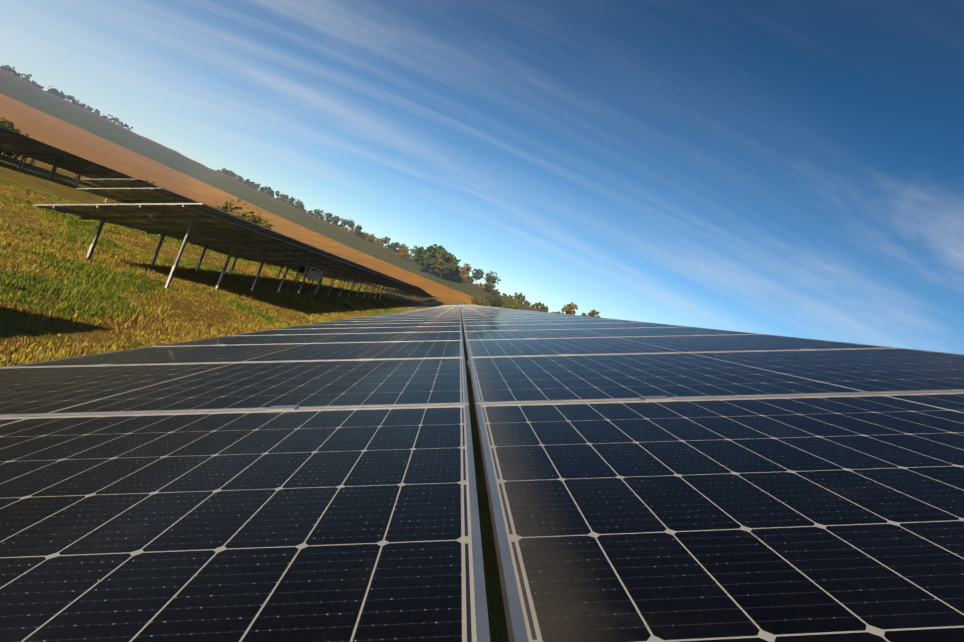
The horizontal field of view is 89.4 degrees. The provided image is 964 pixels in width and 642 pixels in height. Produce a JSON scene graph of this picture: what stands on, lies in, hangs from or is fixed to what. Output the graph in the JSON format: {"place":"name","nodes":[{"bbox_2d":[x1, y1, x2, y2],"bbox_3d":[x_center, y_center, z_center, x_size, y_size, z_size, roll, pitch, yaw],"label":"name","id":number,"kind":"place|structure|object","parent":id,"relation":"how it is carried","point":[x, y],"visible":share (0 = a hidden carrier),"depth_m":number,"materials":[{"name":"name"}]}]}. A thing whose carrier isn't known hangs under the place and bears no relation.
{"place":"outdoors","nodes":[
{"label":"outdoors","id":0,"kind":"place"},
{"bbox_2d":[0,69,541,641],"bbox_3d":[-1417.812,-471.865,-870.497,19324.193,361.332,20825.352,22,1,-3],"label":"ground","id":1,"kind":"structure","parent":0,"point":[34,111],"depth_m":47.08,"materials":[{"name":"brown soil"}]},
{"bbox_2d":[0,65,19,76],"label":"tree","id":2,"kind":"object","parent":1,"relation":"on","point":[6,67],"visible":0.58,"depth_m":1064.82,"materials":[{"name":"green plant"}]},
{"bbox_2d":[0,117,28,162],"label":"bush","id":3,"kind":"object","parent":1,"relation":"on","point":[9,124],"visible":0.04,"depth_m":49.52,"materials":[{"name":"green plant"}]},
{"bbox_2d":[48,88,59,94],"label":"tree","id":4,"kind":"object","parent":1,"relation":"on","point":[50,90],"visible":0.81,"depth_m":1101.39,"materials":[{"name":"green plant"}]},
{"bbox_2d":[54,92,66,99],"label":"tree","id":5,"kind":"object","parent":1,"relation":"on","point":[62,96],"visible":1,"depth_m":1098.26,"materials":[{"name":"green plant"}]},
{"bbox_2d":[67,95,81,103],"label":"tree","id":6,"kind":"object","parent":1,"relation":"on","point":[69,97],"visible":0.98,"depth_m":1139.68,"materials":[{"name":"green plant"}]},
{"bbox_2d":[3,128,347,259],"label":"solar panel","id":7,"kind":"object","parent":1,"relation":"on","point":[33,161],"visible":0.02,"depth_m":55.66,"materials":[{"name":"black glass"}]},
{"bbox_2d":[0,126,370,268],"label":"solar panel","id":8,"kind":"object","parent":1,"relation":"on","point":[20,144],"visible":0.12,"depth_m":44.77,"materials":[{"name":"black glass"}]},
{"bbox_2d":[0,182,422,367],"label":"grass","id":9,"kind":"structure","parent":1,"relation":"on","point":[195,276],"depth_m":15.13,"materials":[{"name":"green plant"}]},
{"bbox_2d":[209,196,275,229],"bbox_3d":[-22.399,-8.742,46.060,6.919,4.822,6.962,22,1,-3],"label":"bush","id":10,"kind":"object","parent":9,"relation":"on","point":[258,220],"visible":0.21,"depth_m":45.20,"materials":[{"name":"green plant"}]},
{"bbox_2d":[33,203,439,303],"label":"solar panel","id":11,"kind":"object","parent":1,"relation":"on","point":[202,223],"visible":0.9,"depth_m":18.39,"materials":[{"name":"black glass"}]},
{"bbox_2d":[80,179,394,277],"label":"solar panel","id":12,"kind":"object","parent":1,"relation":"on","point":[121,183],"visible":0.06,"depth_m":40.73,"materials":[{"name":"black glass"}]},
{"bbox_2d":[76,188,417,292],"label":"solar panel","id":13,"kind":"object","parent":1,"relation":"on","point":[140,195],"depth_m":28.78,"materials":[{"name":"black glass"}]},
{"bbox_2d":[0,67,566,313],"bbox_3d":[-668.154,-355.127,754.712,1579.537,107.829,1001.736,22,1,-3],"label":"trees","id":14,"kind":"object","parent":1,"relation":"on","point":[542,308],"visible":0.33,"depth_m":850.23,"materials":[{"name":"green plant"}]},
{"bbox_2d":[294,262,327,291],"bbox_3d":[-11.375,-3.086,31.694,2.200,2.000,0.472,22,1,-3],"label":"inverter","id":15,"kind":"object","parent":1,"relation":"on","point":[314,273],"visible":0.81,"depth_m":31.51,"materials":[{"name":"white metal"}]},
{"bbox_2d":[317,209,323,216],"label":"tree","id":16,"kind":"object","parent":1,"relation":"on","point":[319,212],"visible":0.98,"depth_m":632.66,"materials":[{"name":"plant"}]},
{"bbox_2d":[331,216,340,223],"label":"tree","id":17,"kind":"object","parent":1,"relation":"on","point":[336,218],"visible":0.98,"depth_m":594.10,"materials":[{"name":"plant"}]},
{"bbox_2d":[341,218,347,225],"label":"tree","id":18,"kind":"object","parent":1,"relation":"on","point":[343,222],"visible":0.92,"depth_m":582.33,"materials":[{"name":"plant"}]},
{"bbox_2d":[347,222,354,228],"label":"tree","id":19,"kind":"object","parent":1,"relation":"on","point":[351,226],"visible":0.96,"depth_m":556.78,"materials":[{"name":"plant"}]},
{"bbox_2d":[355,225,361,230],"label":"tree","id":20,"kind":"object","parent":1,"relation":"on","point":[358,227],"visible":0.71,"depth_m":547.98,"materials":[{"name":"plant"}]},
{"bbox_2d":[354,230,364,237],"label":"tree","id":21,"kind":"object","parent":1,"relation":"on","point":[358,233],"visible":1,"depth_m":493.45,"materials":[{"name":"plant"}]},
{"bbox_2d":[365,234,374,242],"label":"tree","id":22,"kind":"object","parent":1,"relation":"on","point":[371,238],"visible":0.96,"depth_m":484.98,"materials":[{"name":"brown plant"}]},
{"bbox_2d":[374,239,381,244],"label":"scrub","id":23,"kind":"object","parent":1,"relation":"on","point":[379,241],"visible":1,"depth_m":474.83,"materials":[{"name":"brown plant"}]},
{"bbox_2d":[381,237,390,244],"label":"tree","id":24,"kind":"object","parent":1,"relation":"on","point":[385,241],"visible":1,"depth_m":493.86,"materials":[{"name":"plant"}]},
{"bbox_2d":[388,244,396,249],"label":"tree","id":25,"kind":"object","parent":1,"relation":"on","point":[392,247],"visible":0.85,"depth_m":455.64,"materials":[{"name":"plant"}]},
{"bbox_2d":[398,249,409,257],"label":"tree","id":26,"kind":"object","parent":1,"relation":"on","point":[402,253],"visible":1,"depth_m":411.76,"materials":[{"name":"brown plant"}]},
{"bbox_2d":[398,247,410,251],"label":"tree","id":27,"kind":"object","parent":1,"relation":"on","point":[404,248],"visible":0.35,"depth_m":452.80,"materials":[{"name":"brown plant"}]},
{"bbox_2d":[414,251,433,270],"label":"tree","id":28,"kind":"object","parent":1,"relation":"on","point":[422,263],"visible":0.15,"depth_m":346.97,"materials":[{"name":"green plant"}]},
{"bbox_2d":[415,244,449,274],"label":"tree","id":29,"kind":"object","parent":1,"relation":"on","point":[431,252],"visible":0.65,"depth_m":336.97,"materials":[{"name":"green plant"}]},
{"bbox_2d":[425,249,460,278],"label":"tree","id":30,"kind":"object","parent":1,"relation":"on","point":[445,263],"visible":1,"depth_m":327.73,"materials":[{"name":"green plant"}]},
{"bbox_2d":[447,265,459,278],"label":"tree","id":31,"kind":"object","parent":1,"relation":"on","point":[451,274],"visible":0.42,"depth_m":345.88,"materials":[{"name":"green plant"}]},
{"bbox_2d":[455,276,463,282],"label":"tree","id":32,"kind":"object","parent":1,"relation":"on","point":[459,279],"visible":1,"depth_m":348.11,"materials":[{"name":"green plant"}]},
{"bbox_2d":[460,269,467,276],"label":"tree","id":33,"kind":"object","parent":1,"relation":"on","point":[463,272],"visible":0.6,"depth_m":394.15,"materials":[{"name":"brown plant"}]},
{"bbox_2d":[460,263,472,274],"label":"tree","id":34,"kind":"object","parent":1,"relation":"on","point":[468,268],"visible":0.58,"depth_m":399.17,"materials":[{"name":"brown plant"}]},
{"bbox_2d":[462,276,470,281],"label":"scrub","id":35,"kind":"object","parent":1,"relation":"on","point":[464,278],"visible":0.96,"depth_m":367.48,"materials":[{"name":"brown plant"}]},
{"bbox_2d":[472,268,483,283],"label":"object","id":36,"kind":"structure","parent":1,"relation":"on","point":[476,275],"depth_m":383.96,"materials":[{"name":"plant"}]},
{"bbox_2d":[469,295,489,305],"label":"bush","id":37,"kind":"object","parent":1,"relation":"on","point":[480,300],"visible":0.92,"depth_m":230.19,"materials":[{"name":"green plant"}]},
{"bbox_2d":[0,303,963,641],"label":"solar panels","id":38,"kind":"object","parent":1,"relation":"on","point":[644,483],"visible":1,"depth_m":0.74,"materials":[{"name":"black glass"}]},
{"bbox_2d":[484,283,493,292],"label":"tree","id":39,"kind":"object","parent":1,"relation":"on","point":[488,287],"visible":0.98,"depth_m":336.37,"materials":[{"name":"plant"}]},
{"bbox_2d":[484,271,500,285],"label":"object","id":40,"kind":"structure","parent":1,"relation":"on","point":[490,278],"depth_m":371.18,"materials":[{"name":"plant"}]},
{"bbox_2d":[482,294,504,306],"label":"bush","id":41,"kind":"object","parent":1,"relation":"on","point":[493,301],"visible":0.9,"depth_m":248.70,"materials":[{"name":"green plant"}]},
{"bbox_2d":[491,289,498,295],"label":"tree","id":42,"kind":"object","parent":1,"relation":"on","point":[494,292],"visible":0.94,"depth_m":322.93,"materials":[{"name":"green plant"}]},
{"bbox_2d":[501,297,520,308],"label":"bush","id":43,"kind":"object","parent":1,"relation":"on","point":[510,302],"visible":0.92,"depth_m":260.53,"materials":[{"name":"green plant"}]},
{"bbox_2d":[514,292,525,302],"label":"tree","id":44,"kind":"object","parent":1,"relation":"on","point":[520,297],"visible":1,"depth_m":327.52,"materials":[{"name":"green plant"}]},
{"bbox_2d":[561,302,577,314],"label":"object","id":45,"kind":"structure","parent":1,"relation":"on","point":[570,308],"depth_m":313.15,"materials":[{"name":"brown plant"}]},
{"bbox_2d":[581,310,600,317],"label":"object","id":46,"kind":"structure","parent":1,"relation":"on","point":[592,313],"depth_m":301.25,"materials":[{"name":"plant"}]},
{"bbox_2d":[0,0,963,353],"label":"sky","id":47,"kind":"structure","parent":0,"point":[788,168],"materials":[{"name":"blue"}]}
]}

